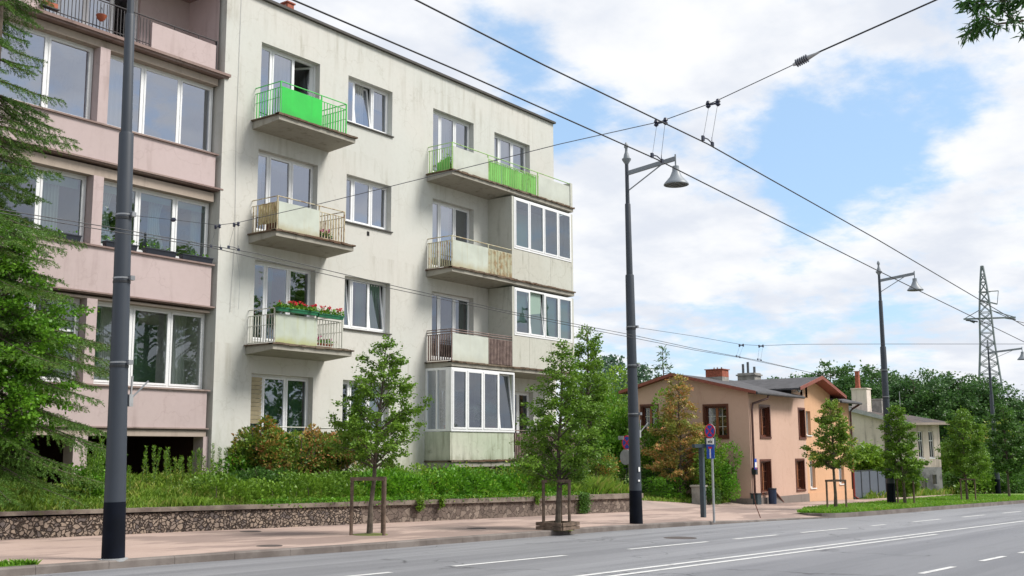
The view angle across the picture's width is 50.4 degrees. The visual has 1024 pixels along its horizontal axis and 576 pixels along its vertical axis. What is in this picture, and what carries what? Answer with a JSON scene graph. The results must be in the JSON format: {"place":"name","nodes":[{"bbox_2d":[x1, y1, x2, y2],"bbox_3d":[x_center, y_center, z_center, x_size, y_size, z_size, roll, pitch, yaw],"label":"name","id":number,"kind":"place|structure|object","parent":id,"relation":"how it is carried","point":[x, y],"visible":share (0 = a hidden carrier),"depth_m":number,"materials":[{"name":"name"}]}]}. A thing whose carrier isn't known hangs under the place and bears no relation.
{"place":"outdoors","nodes":[
{"label":"outdoors","id":0,"kind":"place"},
{"bbox_2d":[0,469,487,511],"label":"garden ground","id":1,"kind":"structure","parent":0,"point":[201,484],"depth_m":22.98,"materials":[{"name":"green plant"}]},
{"bbox_2d":[0,224,99,463],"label":"garden tree","id":2,"kind":"object","parent":1,"relation":"on","point":[32,400],"visible":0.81,"depth_m":18.67,"materials":[{"name":"green plant"}]},
{"bbox_2d":[0,0,127,508],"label":"spruce","id":3,"kind":"object","parent":1,"relation":"on","point":[19,228],"visible":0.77,"depth_m":19.27,"materials":[{"name":"green plant"}]},
{"bbox_2d":[60,454,105,497],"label":"garden bush","id":4,"kind":"object","parent":1,"relation":"on","point":[95,492],"visible":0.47,"depth_m":20.59,"materials":[{"name":"green plant"}]},
{"bbox_2d":[214,443,255,477],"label":"garden bush","id":5,"kind":"object","parent":1,"relation":"on","point":[231,467],"visible":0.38,"depth_m":24.34,"materials":[{"name":"green plant"}]},
{"bbox_2d":[226,414,288,470],"bbox_3d":[-5.853,3.793,24.880,1.445,1.805,1.212,3,-9,-18],"label":"garden bush","id":6,"kind":"object","parent":1,"relation":"on","point":[254,437],"visible":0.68,"depth_m":24.68,"materials":[{"name":"green plant"}]},
{"bbox_2d":[226,466,302,489],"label":"garden bush","id":7,"kind":"object","parent":1,"relation":"on","point":[268,474],"visible":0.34,"depth_m":23.66,"materials":[{"name":"green plant"}]},
{"bbox_2d":[182,465,366,504],"bbox_3d":[-4.895,4.168,23.154,1.754,0.853,3.938,-7,-11,40],"label":"hedge","id":8,"kind":"object","parent":1,"relation":"on","point":[252,485],"visible":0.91,"depth_m":22.90,"materials":[{"name":"green plant"}]},
{"bbox_2d":[255,431,360,476],"bbox_3d":[-5.003,4.114,25.888,1.463,1.474,3.429,-7,-11,36],"label":"garden bush","id":9,"kind":"object","parent":1,"relation":"on","point":[306,461],"visible":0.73,"depth_m":25.58,"materials":[{"name":"green plant"}]},
{"bbox_2d":[313,431,372,475],"bbox_3d":[-4.166,4.257,26.916,1.239,1.481,2.240,-7,-11,36],"label":"garden bush","id":10,"kind":"object","parent":1,"relation":"on","point":[349,461],"visible":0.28,"depth_m":26.61,"materials":[{"name":"green plant"}]},
{"bbox_2d":[342,460,567,499],"bbox_3d":[-1.136,4.847,27.343,1.934,0.992,7.426,-7,-11,38],"label":"hedge","id":11,"kind":"object","parent":1,"relation":"on","point":[466,479],"visible":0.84,"depth_m":26.48,"materials":[{"name":"green plant"}]},
{"bbox_2d":[284,468,628,500],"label":"grass","id":12,"kind":"structure","parent":1,"relation":"on","point":[417,492],"depth_m":26.21,"materials":[{"name":"green plant"}]},
{"bbox_2d":[526,474,628,494],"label":"grass","id":13,"kind":"structure","parent":1,"relation":"on","point":[609,483],"depth_m":30.64,"materials":[{"name":"green plant"}]},
{"bbox_2d":[0,511,783,566],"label":"pavement","id":14,"kind":"structure","parent":0,"point":[66,549],"depth_m":18.96,"materials":[{"name":"beige concrete"}]},
{"bbox_2d":[98,0,148,561],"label":"street lamp","id":15,"kind":"object","parent":14,"relation":"on","point":[120,400],"visible":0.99,"depth_m":14.43,"materials":[{"name":"metal"}]},
{"bbox_2d":[140,65,792,224],"bbox_3d":[-1.335,-1.296,12.020,9.707,0.512,0.008,-7,-11,36],"label":"span wire","id":16,"kind":"object","parent":15,"relation":"attached to","point":[494,160],"visible":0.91,"depth_m":11.13,"materials":[{"name":"black metal"}]},
{"bbox_2d":[210,224,221,249],"bbox_3d":[-3.723,-0.646,13.688,0.128,0.316,0.154,0,-9,-3],"label":"wire hanger","id":17,"kind":"object","parent":16,"relation":"hanging from","point":[218,226],"visible":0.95,"depth_m":13.69,"materials":[{"name":"black metal"}]},
{"bbox_2d":[0,212,830,376],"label":"contact wire","id":18,"kind":"object","parent":17,"relation":"hanging from","point":[359,281],"visible":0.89,"depth_m":15.14,"materials":[{"name":"black metal"}]},
{"bbox_2d":[227,222,239,250],"bbox_3d":[-3.421,-0.645,13.465,0.120,0.350,0.184,-7,-11,36],"label":"wire hanger","id":19,"kind":"object","parent":16,"relation":"hanging from","point":[234,224],"visible":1,"depth_m":13.46,"materials":[{"name":"black metal"}]},
{"bbox_2d":[0,209,836,378],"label":"contact wire","id":20,"kind":"object","parent":19,"relation":"hanging from","point":[367,279],"visible":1,"depth_m":14.91,"materials":[{"name":"black metal"}]},
{"bbox_2d":[650,117,667,162],"bbox_3d":[1.377,-1.372,10.028,0.144,0.395,0.221,-7,-11,36],"label":"wire hanger","id":21,"kind":"object","parent":16,"relation":"hanging from","point":[656,124],"visible":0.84,"depth_m":10.05,"materials":[{"name":"black metal"}]},
{"bbox_2d":[292,0,1023,341],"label":"contact wire","id":22,"kind":"object","parent":21,"relation":"hanging from","point":[596,132],"visible":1,"depth_m":9.00,"materials":[{"name":"black metal"}]},
{"bbox_2d":[701,99,720,145],"bbox_3d":[1.804,-1.493,9.730,0.146,0.397,0.221,-7,-11,36],"label":"wire hanger","id":23,"kind":"object","parent":16,"relation":"hanging from","point":[708,106],"visible":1,"depth_m":9.74,"materials":[{"name":"black metal"}]},
{"bbox_2d":[415,0,1023,325],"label":"contact wire","id":24,"kind":"object","parent":23,"relation":"hanging from","point":[444,14],"visible":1,"depth_m":9.08,"materials":[{"name":"black metal"}]},
{"bbox_2d":[0,493,642,539],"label":"garden wall","id":25,"kind":"structure","parent":14,"relation":"on","point":[84,522],"depth_m":21.77,"materials":[{"name":"stone"}]},
{"bbox_2d":[257,491,580,508],"bbox_3d":[-1.555,4.970,25.653,0.536,0.411,10.842,-7,-11,40],"label":"ground cover","id":26,"kind":"object","parent":25,"relation":"on","point":[407,497],"visible":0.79,"depth_m":24.57,"materials":[{"name":"green plant"}]},
{"bbox_2d":[349,477,387,535],"bbox_3d":[-2.582,3.975,19.705,0.684,1.080,0.679,0,-9,0],"label":"tree guard","id":27,"kind":"object","parent":14,"relation":"on","point":[383,506],"visible":0.82,"depth_m":19.56,"materials":[{"name":"brown wood"}]},
{"bbox_2d":[324,334,434,532],"bbox_3d":[-2.439,2.643,19.908,1.930,3.679,2.164,-7,-11,36],"label":"street tree","id":28,"kind":"object","parent":27,"relation":"in","point":[392,423],"visible":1,"depth_m":19.82,"materials":[{"name":"green plant"}]},
{"bbox_2d":[536,479,579,532],"bbox_3d":[0.916,4.374,21.841,0.680,1.040,0.663,-7,-11,36],"label":"tree guard","id":29,"kind":"object","parent":14,"relation":"on","point":[569,525],"visible":0.87,"depth_m":21.67,"materials":[{"name":"brown wood"}]},
{"bbox_2d":[508,338,615,526],"bbox_3d":[0.877,2.931,22.095,2.232,3.875,2.207,-7,-11,36],"label":"street tree","id":30,"kind":"object","parent":29,"relation":"in","point":[573,465],"visible":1,"depth_m":21.89,"materials":[{"name":"green plant"}]},
{"bbox_2d":[622,142,688,523],"bbox_3d":[3.355,0.873,24.648,1.670,8.842,0.570,-8,-12,43],"label":"street lamp","id":31,"kind":"object","parent":14,"relation":"on","point":[676,179],"visible":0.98,"depth_m":24.77,"materials":[{"name":"metal"}]},
{"bbox_2d":[692,437,715,517],"bbox_3d":[4.963,4.888,27.970,0.545,2.097,0.363,4,-10,-28],"label":"guide post","id":32,"kind":"object","parent":14,"relation":"on","point":[700,447],"visible":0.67,"depth_m":28.03,"materials":[{"name":"grey metal"}]},
{"bbox_2d":[705,424,714,522],"bbox_3d":[4.846,4.479,26.320,0.089,2.358,0.347,6,-11,-36],"label":"sign post","id":33,"kind":"object","parent":14,"relation":"on","point":[709,431],"visible":1,"depth_m":26.35,"materials":[{"name":"grey metal"}]},
{"bbox_2d":[26,503,1023,575],"bbox_3d":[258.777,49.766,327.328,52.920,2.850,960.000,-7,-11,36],"label":"road","id":34,"kind":"structure","parent":0,"point":[962,552],"depth_m":16.83,"materials":[{"name":"grey asphalt"}]},
{"bbox_2d":[0,517,827,575],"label":"kerb","id":35,"kind":"structure","parent":34,"relation":"on","point":[24,570],"depth_m":16.39,"materials":[{"name":"concrete"}]},
{"bbox_2d":[351,511,1023,575],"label":"road marking","id":36,"kind":"object","parent":34,"relation":"on","point":[750,554],"visible":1,"depth_m":16.44,"materials":[{"name":"paint"}]},
{"bbox_2d":[800,500,1023,517],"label":"kerb","id":37,"kind":"structure","parent":34,"relation":"on","point":[865,513],"depth_m":34.65,"materials":[{"name":"concrete"}]},
{"bbox_2d":[273,0,1023,429],"label":"sky","id":38,"kind":"structure","parent":0,"point":[913,138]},
{"bbox_2d":[642,500,743,509],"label":"driveway","id":39,"kind":"structure","parent":0,"point":[648,504],"depth_m":35.77,"materials":[{"name":"beige concrete"}]},
{"bbox_2d":[642,504,818,517],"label":"pavement","id":40,"kind":"structure","parent":0,"point":[787,511],"depth_m":33.01,"materials":[{"name":"grey concrete"}]},
{"bbox_2d":[594,473,1017,514],"bbox_3d":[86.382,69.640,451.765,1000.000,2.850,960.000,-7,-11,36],"label":"ground","id":41,"kind":"structure","parent":0,"point":[875,510],"depth_m":49.00,"materials":[{"name":"green plant"}]},
{"bbox_2d":[0,0,230,516],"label":"apartment block","id":42,"kind":"structure","parent":41,"relation":"on","point":[78,45],"depth_m":25.06,"materials":[{"name":"pink paint"}]},
{"bbox_2d":[0,289,79,382],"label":"window","id":43,"kind":"structure","parent":42,"relation":"in","point":[77,301],"depth_m":23.41,"materials":[{"name":"white plastic"}]},
{"bbox_2d":[0,157,86,241],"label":"window","id":44,"kind":"structure","parent":42,"relation":"in","point":[49,190],"depth_m":23.49,"materials":[{"name":"white plastic"}]},
{"bbox_2d":[0,19,93,119],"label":"window","id":45,"kind":"structure","parent":42,"relation":"in","point":[40,85],"depth_m":24.30,"materials":[{"name":"white plastic"}]},
{"bbox_2d":[44,0,137,41],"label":"window","id":46,"kind":"structure","parent":42,"relation":"in","point":[123,3],"depth_m":26.17,"materials":[{"name":"white plastic"}]},
{"bbox_2d":[46,301,204,388],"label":"window","id":47,"kind":"structure","parent":42,"relation":"in","point":[156,342],"depth_m":25.99,"materials":[{"name":"white plastic"}]},
{"bbox_2d":[47,53,212,151],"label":"window","id":48,"kind":"structure","parent":42,"relation":"in","point":[66,78],"depth_m":25.28,"materials":[{"name":"white plastic"}]},
{"bbox_2d":[57,180,208,257],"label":"window","id":49,"kind":"structure","parent":42,"relation":"in","point":[68,198],"depth_m":25.52,"materials":[{"name":"white plastic"}]},
{"bbox_2d":[159,0,575,472],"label":"apartment block","id":50,"kind":"structure","parent":41,"relation":"on","point":[307,110],"depth_m":31.04,"materials":[{"name":"beige paint"}]},
{"bbox_2d":[250,374,307,432],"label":"window","id":51,"kind":"structure","parent":50,"relation":"in","point":[285,398],"depth_m":27.82,"materials":[{"name":"white plastic"}]},
{"bbox_2d":[253,261,310,341],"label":"window","id":52,"kind":"structure","parent":50,"relation":"in","point":[273,283],"depth_m":28.57,"materials":[{"name":"white plastic"}]},
{"bbox_2d":[256,151,312,230],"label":"window","id":53,"kind":"structure","parent":50,"relation":"in","point":[279,176],"depth_m":29.81,"materials":[{"name":"white plastic"}]},
{"bbox_2d":[260,45,315,116],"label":"window","id":54,"kind":"structure","parent":50,"relation":"in","point":[276,66],"depth_m":29.18,"materials":[{"name":"white plastic"}]},
{"bbox_2d":[273,300,321,315],"bbox_3d":[-5.309,0.472,26.873,0.409,0.311,1.437,-7,-11,36],"label":"flower box","id":55,"kind":"object","parent":50,"relation":"attached to","point":[301,309],"visible":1,"depth_m":26.82,"materials":[{"name":"green plant"}]},
{"bbox_2d":[342,380,390,435],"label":"window","id":56,"kind":"structure","parent":50,"relation":"in","point":[348,390],"depth_m":30.60,"materials":[{"name":"white plastic"}]},
{"bbox_2d":[343,277,391,334],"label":"window","id":57,"kind":"structure","parent":50,"relation":"in","point":[364,304],"depth_m":30.70,"materials":[{"name":"white plastic"}]},
{"bbox_2d":[345,176,392,232],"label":"window","id":58,"kind":"structure","parent":50,"relation":"in","point":[369,209],"depth_m":31.56,"materials":[{"name":"white plastic"}]},
{"bbox_2d":[347,78,393,137],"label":"window","id":59,"kind":"structure","parent":50,"relation":"in","point":[367,105],"depth_m":31.63,"materials":[{"name":"white plastic"}]},
{"bbox_2d":[431,387,465,431],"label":"window","id":60,"kind":"structure","parent":50,"relation":"in","point":[458,392],"depth_m":33.13,"materials":[{"name":"white plastic"}]},
{"bbox_2d":[432,200,468,267],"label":"window","id":61,"kind":"structure","parent":50,"relation":"in","point":[447,219],"depth_m":34.06,"materials":[{"name":"white plastic"}]},
{"bbox_2d":[432,292,468,359],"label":"window","id":62,"kind":"structure","parent":50,"relation":"in","point":[445,314],"depth_m":34.30,"materials":[{"name":"white plastic"}]},
{"bbox_2d":[433,111,468,171],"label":"window","id":63,"kind":"structure","parent":50,"relation":"in","point":[446,129],"depth_m":34.56,"materials":[{"name":"white plastic"}]},
{"bbox_2d":[494,134,525,190],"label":"window","id":64,"kind":"structure","parent":50,"relation":"in","point":[503,147],"depth_m":37.06,"materials":[{"name":"white plastic"}]},
{"bbox_2d":[512,392,528,432],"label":"window","id":65,"kind":"structure","parent":50,"relation":"in","point":[520,397],"depth_m":36.31,"materials":[{"name":"white plastic"}]},
{"bbox_2d":[557,324,622,460],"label":"climbing tree","id":66,"kind":"object","parent":41,"relation":"on","point":[592,362],"visible":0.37,"depth_m":43.69,"materials":[{"name":"green plant"}]},
{"bbox_2d":[577,364,628,479],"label":"leafy bush","id":67,"kind":"object","parent":41,"relation":"on","point":[620,405],"visible":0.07,"depth_m":48.13,"materials":[{"name":"green plant"}]},
{"bbox_2d":[618,362,861,504],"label":"house","id":68,"kind":"structure","parent":41,"relation":"on","point":[770,425],"depth_m":41.42,"materials":[{"name":"paint"}]},
{"bbox_2d":[640,404,658,438],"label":"window","id":69,"kind":"structure","parent":68,"relation":"in","point":[646,410],"depth_m":41.86,"materials":[{"name":"brown wood"}]},
{"bbox_2d":[702,404,728,438],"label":"window","id":70,"kind":"structure","parent":68,"relation":"in","point":[717,415],"depth_m":40.29,"materials":[{"name":"brown wood"}]},
{"bbox_2d":[759,404,771,438],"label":"window","id":71,"kind":"structure","parent":68,"relation":"in","point":[764,410],"depth_m":40.65,"materials":[{"name":"brown wood"}]},
{"bbox_2d":[760,459,771,494],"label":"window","id":72,"kind":"structure","parent":68,"relation":"in","point":[765,469],"depth_m":40.29,"materials":[{"name":"brown wood"}]},
{"bbox_2d":[795,458,805,491],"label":"window","id":73,"kind":"structure","parent":68,"relation":"in","point":[800,473],"depth_m":42.93,"materials":[{"name":"brown wood"}]},
{"bbox_2d":[851,470,885,498],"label":"yard gate","id":74,"kind":"structure","parent":68,"relation":"attached to","point":[866,481],"depth_m":48.74,"materials":[{"name":"grey metal"}]},
{"bbox_2d":[849,371,949,496],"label":"house","id":75,"kind":"structure","parent":41,"relation":"on","point":[867,420],"depth_m":59.19,"materials":[{"name":"paint"}]},
{"bbox_2d":[761,491,1023,505],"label":"grass strip","id":76,"kind":"object","parent":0,"point":[813,503],"visible":0.31,"depth_m":42.15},
{"bbox_2d":[863,485,956,498],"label":"grass","id":77,"kind":"structure","parent":0,"point":[924,492],"depth_m":54.62,"materials":[{"name":"green plant"}]},
{"bbox_2d":[796,493,1023,512],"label":"lawn strip","id":78,"kind":"object","parent":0,"point":[956,504],"visible":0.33,"depth_m":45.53,"materials":[{"name":"green plant"}]},
{"bbox_2d":[799,398,866,506],"bbox_3d":[10.067,5.205,34.193,1.948,3.488,1.965,-1,-9,4],"label":"street tree","id":79,"kind":"object","parent":78,"relation":"on","point":[839,433],"visible":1,"depth_m":34.05,"materials":[{"name":"green plant"}]},
{"bbox_2d":[876,261,923,502],"bbox_3d":[14.246,3.355,39.467,1.725,8.963,0.566,-6,-11,36],"label":"street lamp","id":80,"kind":"object","parent":78,"relation":"on","point":[890,489],"visible":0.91,"depth_m":39.80,"materials":[{"name":"metal"}]},
{"bbox_2d":[873,405,932,502],"bbox_3d":[13.947,5.956,38.811,1.952,3.578,1.662,7,-11,-40],"label":"street tree","id":81,"kind":"object","parent":78,"relation":"on","point":[899,426],"visible":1,"depth_m":38.78,"materials":[{"name":"green plant"}]},
{"bbox_2d":[959,478,976,499],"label":"tree guard","id":82,"kind":"object","parent":78,"relation":"on","point":[965,490],"visible":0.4,"depth_m":44.04,"materials":[{"name":"brown wood"}]},
{"bbox_2d":[934,405,993,499],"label":"street tree","id":83,"kind":"object","parent":82,"relation":"in","point":[961,460],"visible":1,"depth_m":44.15,"materials":[{"name":"green plant"}]},
{"bbox_2d":[984,404,1023,495],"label":"street tree","id":84,"kind":"object","parent":78,"relation":"on","point":[1011,446],"visible":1,"depth_m":51.11,"materials":[{"name":"green plant"}]},
{"bbox_2d":[986,339,1023,493],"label":"street lamp","id":85,"kind":"object","parent":78,"relation":"on","point":[997,476],"visible":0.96,"depth_m":60.25,"materials":[{"name":"metal"}]},
{"bbox_2d":[990,467,1023,493],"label":"garden bush","id":86,"kind":"object","parent":78,"relation":"on","point":[1017,486],"visible":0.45,"depth_m":60.84,"materials":[{"name":"green plant"}]},
{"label":"grass verge","id":87,"kind":"structure","parent":0,"visible":0},
{"bbox_2d":[577,354,649,478],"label":"tree","id":88,"kind":"object","parent":87,"relation":"on","point":[612,361],"visible":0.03,"depth_m":74.40,"materials":[{"name":"green plant"}]},
{"bbox_2d":[800,359,855,398],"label":"tree","id":89,"kind":"object","parent":87,"relation":"on","point":[845,369],"visible":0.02,"depth_m":91.33,"materials":[{"name":"green plant"}]},
{"bbox_2d":[828,373,897,407],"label":"tree","id":90,"kind":"object","parent":87,"relation":"on","point":[850,382],"visible":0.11,"depth_m":83.04,"materials":[{"name":"green plant"}]},
{"bbox_2d":[835,359,899,402],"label":"tree","id":91,"kind":"object","parent":87,"relation":"on","point":[866,369],"visible":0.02,"depth_m":91.12,"materials":[{"name":"green plant"}]},
{"bbox_2d":[854,441,884,471],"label":"tree","id":92,"kind":"object","parent":87,"relation":"on","point":[872,460],"visible":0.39,"depth_m":52.38,"materials":[{"name":"green plant"}]},
{"bbox_2d":[865,370,946,435],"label":"tree","id":93,"kind":"object","parent":87,"relation":"on","point":[920,409],"visible":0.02,"depth_m":87.02,"materials":[{"name":"green plant"}]},
{"bbox_2d":[876,367,964,445],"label":"tree","id":94,"kind":"object","parent":87,"relation":"on","point":[925,398],"visible":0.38,"depth_m":84.48,"materials":[{"name":"green plant"}]},
{"bbox_2d":[914,366,988,437],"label":"tree","id":95,"kind":"object","parent":87,"relation":"on","point":[949,374],"visible":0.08,"depth_m":88.38,"materials":[{"name":"green plant"}]},
{"bbox_2d":[922,373,1020,444],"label":"tree","id":96,"kind":"object","parent":87,"relation":"on","point":[968,397],"visible":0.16,"depth_m":86.46,"materials":[{"name":"green plant"}]},
{"bbox_2d":[955,374,1023,440],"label":"tree","id":97,"kind":"object","parent":87,"relation":"on","point":[1018,401],"visible":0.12,"depth_m":88.53,"materials":[{"name":"green plant"}]},
{"bbox_2d":[963,266,1023,398],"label":"power pylon","id":98,"kind":"object","parent":87,"relation":"on","point":[979,311],"visible":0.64,"depth_m":152.96,"materials":[{"name":"metal"}]},
{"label":"garden ground","id":99,"kind":"structure","parent":0,"visible":0},
{"bbox_2d":[584,452,620,481],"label":"garden bush","id":100,"kind":"object","parent":99,"relation":"on","point":[599,469],"visible":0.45,"depth_m":35.87,"materials":[{"name":"green plant"}]},
{"bbox_2d":[590,391,628,483],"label":"leafy bush","id":101,"kind":"object","parent":99,"relation":"on","point":[613,440],"visible":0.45,"depth_m":42.67,"materials":[{"name":"green plant"}]},
{"bbox_2d":[627,387,687,487],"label":"garden bush","id":102,"kind":"object","parent":99,"relation":"on","point":[648,442],"visible":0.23,"depth_m":40.19,"materials":[{"name":"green plant"}]},
{"bbox_2d":[624,463,692,493],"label":"garden bush","id":103,"kind":"object","parent":99,"relation":"on","point":[649,475],"visible":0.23,"depth_m":39.35,"materials":[{"name":"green plant"}]},
{"bbox_2d":[641,476,686,500],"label":"garden bush","id":104,"kind":"object","parent":99,"relation":"on","point":[668,488],"visible":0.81,"depth_m":37.45,"materials":[{"name":"green plant"}]},
{"bbox_2d":[640,373,715,496],"bbox_3d":[5.846,5.231,38.436,2.572,4.453,2.763,-7,-11,36],"label":"garden tree","id":105,"kind":"object","parent":99,"relation":"on","point":[678,427],"visible":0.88,"depth_m":38.26,"materials":[{"name":"green plant"}]},
{"bbox_2d":[642,491,729,503],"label":"grass","id":106,"kind":"structure","parent":99,"relation":"on","point":[687,499],"depth_m":37.27,"materials":[{"name":"green plant"}]},
{"bbox_2d":[687,424,727,496],"bbox_3d":[6.763,6.195,38.072,1.312,2.836,1.782,1,-9,-9],"label":"garden bush","id":107,"kind":"object","parent":99,"relation":"on","point":[708,481],"visible":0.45,"depth_m":37.80,"materials":[{"name":"green plant"}]},
{"bbox_2d":[705,441,743,500],"bbox_3d":[7.314,6.534,38.456,1.415,2.273,2.115,-7,-11,36],"label":"garden bush","id":108,"kind":"object","parent":99,"relation":"on","point":[726,480],"visible":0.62,"depth_m":38.41,"materials":[{"name":"green plant"}]},
{"bbox_2d":[953,464,1006,493],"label":"garden bush","id":109,"kind":"object","parent":99,"relation":"on","point":[987,482],"visible":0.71,"depth_m":59.16,"materials":[{"name":"green plant"}]},
{"bbox_3d":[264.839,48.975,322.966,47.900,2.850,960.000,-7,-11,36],"label":"pavement near side","id":110,"kind":"structure","parent":0,"visible":0},
{"bbox_2d":[953,0,1023,48],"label":"willow tree","id":111,"kind":"object","parent":110,"relation":"on","point":[978,26],"visible":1,"depth_m":7.19,"materials":[{"name":"green plant"}]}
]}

